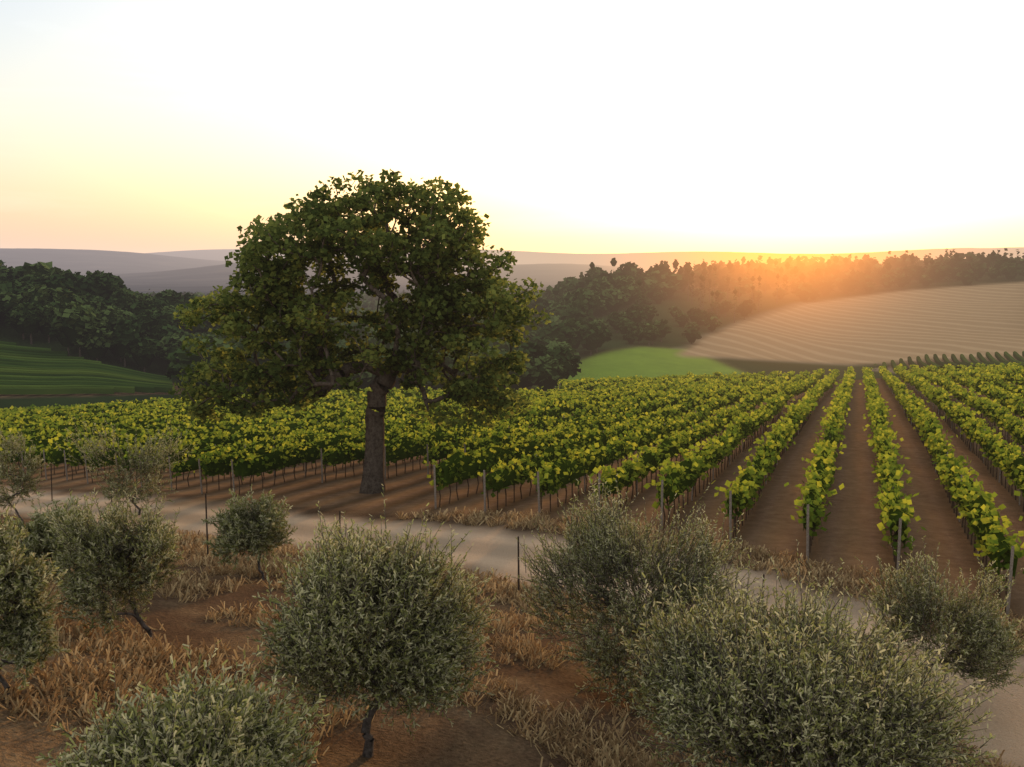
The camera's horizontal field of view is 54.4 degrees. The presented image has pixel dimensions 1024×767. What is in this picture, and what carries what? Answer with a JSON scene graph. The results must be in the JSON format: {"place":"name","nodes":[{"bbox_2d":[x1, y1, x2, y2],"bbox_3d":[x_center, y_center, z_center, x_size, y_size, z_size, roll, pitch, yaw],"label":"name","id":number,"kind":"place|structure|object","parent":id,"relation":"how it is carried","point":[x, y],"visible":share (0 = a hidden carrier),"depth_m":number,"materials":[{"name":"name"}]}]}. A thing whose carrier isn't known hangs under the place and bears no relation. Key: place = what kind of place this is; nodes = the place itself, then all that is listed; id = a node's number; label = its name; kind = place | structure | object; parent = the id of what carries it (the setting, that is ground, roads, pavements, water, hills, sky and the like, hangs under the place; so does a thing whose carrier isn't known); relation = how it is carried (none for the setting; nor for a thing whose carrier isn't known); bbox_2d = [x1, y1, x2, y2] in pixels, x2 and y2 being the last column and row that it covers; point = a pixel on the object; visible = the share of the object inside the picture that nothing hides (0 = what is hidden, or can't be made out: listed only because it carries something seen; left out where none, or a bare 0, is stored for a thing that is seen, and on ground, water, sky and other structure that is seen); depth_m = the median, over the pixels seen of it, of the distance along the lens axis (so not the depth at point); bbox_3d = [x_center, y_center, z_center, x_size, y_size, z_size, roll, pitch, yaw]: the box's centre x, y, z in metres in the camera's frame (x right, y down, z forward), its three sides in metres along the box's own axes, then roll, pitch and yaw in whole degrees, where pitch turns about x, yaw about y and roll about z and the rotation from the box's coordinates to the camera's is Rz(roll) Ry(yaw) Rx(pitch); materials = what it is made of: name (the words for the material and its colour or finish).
{"place":"outdoors","nodes":[
{"label":"outdoors","id":0,"kind":"place"},
{"bbox_2d":[0,247,1023,766],"bbox_3d":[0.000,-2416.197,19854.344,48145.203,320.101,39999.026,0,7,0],"label":"terrain","id":1,"kind":"structure","parent":0,"point":[858,331],"depth_m":42.36,"materials":[{"name":"brown soil"}]},
{"bbox_2d":[0,426,53,522],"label":"olive tree","id":2,"kind":"object","parent":1,"relation":"on","point":[14,466],"depth_m":37.43,"materials":[{"name":"green plant"}]},
{"bbox_2d":[0,504,71,700],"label":"olive tree","id":3,"kind":"object","parent":1,"relation":"on","point":[34,613],"depth_m":11.13,"materials":[{"name":"green plant"}]},
{"bbox_2d":[3,492,97,580],"bbox_3d":[-9.356,3.174,20.137,2.471,2.176,2.848,0,7,0],"label":"olive tree","id":4,"kind":"object","parent":1,"relation":"on","point":[40,525],"depth_m":19.42,"materials":[{"name":"green plant"}]},
{"bbox_2d":[0,341,172,394],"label":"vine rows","id":5,"kind":"object","parent":1,"relation":"on","point":[25,370],"visible":0.99,"depth_m":222.12,"materials":[{"name":"green plant"}]},
{"bbox_2d":[42,478,186,639],"bbox_3d":[-6.032,2.865,15.395,2.220,2.744,2.545,0,7,0],"label":"olive tree","id":6,"kind":"object","parent":1,"relation":"on","point":[119,590],"depth_m":15.07,"materials":[{"name":"green plant"}]},
{"bbox_2d":[55,405,197,514],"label":"olive tree","id":7,"kind":"object","parent":1,"relation":"on","point":[116,471],"depth_m":41.40,"materials":[{"name":"green plant"}]},
{"bbox_2d":[35,640,328,766],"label":"olive tree","id":8,"kind":"object","parent":1,"relation":"on","point":[182,755],"depth_m":7.75,"materials":[{"name":"green plant"}]},
{"bbox_2d":[201,485,297,579],"bbox_3d":[-6.044,3.468,22.593,2.219,2.353,2.242,0,7,0],"label":"olive tree","id":9,"kind":"object","parent":1,"relation":"on","point":[254,533],"depth_m":22.29,"materials":[{"name":"green plant"}]},
{"bbox_2d":[168,168,553,493],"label":"oak tree","id":10,"kind":"object","parent":1,"relation":"on","point":[442,300],"depth_m":43.72,"materials":[{"name":"green plant"}]},
{"bbox_2d":[245,484,503,757],"bbox_3d":[-1.615,2.957,11.780,3.097,3.425,3.347,0,7,0],"label":"olive tree","id":11,"kind":"object","parent":1,"relation":"on","point":[394,661],"depth_m":11.26,"materials":[{"name":"green plant"}]},
{"bbox_2d":[51,466,764,596],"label":"fence posts","id":12,"kind":"object","parent":1,"relation":"on","point":[340,526],"visible":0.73,"depth_m":27.78,"materials":[{"name":"brown wood"}]},
{"bbox_2d":[0,506,1023,766],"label":"dry grass tufts","id":13,"kind":"object","parent":1,"relation":"on","point":[146,652],"visible":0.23,"depth_m":15.05,"materials":[{"name":"brown plant"}]},
{"bbox_2d":[0,248,1023,395],"bbox_3d":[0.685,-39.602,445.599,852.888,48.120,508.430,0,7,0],"label":"forest trees","id":14,"kind":"object","parent":1,"relation":"on","point":[71,335],"visible":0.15,"depth_m":330.59,"materials":[{"name":"green plant"}]},
{"bbox_2d":[7,405,1023,612],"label":"vine trunks","id":15,"kind":"object","parent":1,"relation":"on","point":[811,538],"visible":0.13,"depth_m":45.65,"materials":[{"name":"brown wood"}]},
{"bbox_2d":[22,265,1010,393],"bbox_3d":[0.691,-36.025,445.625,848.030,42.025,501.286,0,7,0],"label":"tree trunks","id":16,"kind":"object","parent":1,"relation":"on","point":[597,316],"visible":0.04,"depth_m":462.02,"materials":[{"name":"brown plant"}]},
{"bbox_2d":[21,376,1023,617],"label":"trellis posts","id":17,"kind":"object","parent":1,"relation":"on","point":[807,539],"visible":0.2,"depth_m":39.17,"materials":[{"name":"brown wood"}]},
{"bbox_2d":[0,362,1023,587],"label":"vine rows","id":18,"kind":"object","parent":17,"relation":"on","point":[906,401],"depth_m":57.51,"materials":[{"name":"green plant"}]},
{"bbox_2d":[505,474,786,721],"bbox_3d":[2.261,3.588,17.096,4.777,3.920,4.718,0,7,0],"label":"olive tree","id":19,"kind":"object","parent":1,"relation":"on","point":[588,647],"depth_m":16.95,"materials":[{"name":"green plant"}]},
{"bbox_2d":[619,539,998,766],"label":"olive tree","id":20,"kind":"object","parent":1,"relation":"on","point":[839,740],"depth_m":10.35,"materials":[{"name":"green plant"}]},
{"bbox_2d":[854,535,1023,712],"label":"olive tree","id":21,"kind":"object","parent":1,"relation":"on","point":[970,627],"depth_m":17.91,"materials":[{"name":"green plant"}]},
{"bbox_2d":[873,351,1023,372],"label":"vine rows","id":22,"kind":"object","parent":1,"relation":"on","point":[938,363],"visible":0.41,"depth_m":301.62,"materials":[{"name":"green plant"}]},
{"bbox_2d":[0,0,1023,253],"label":"sky","id":23,"kind":"structure","parent":0,"point":[137,126],"materials":[{"name":"white"}]}
]}

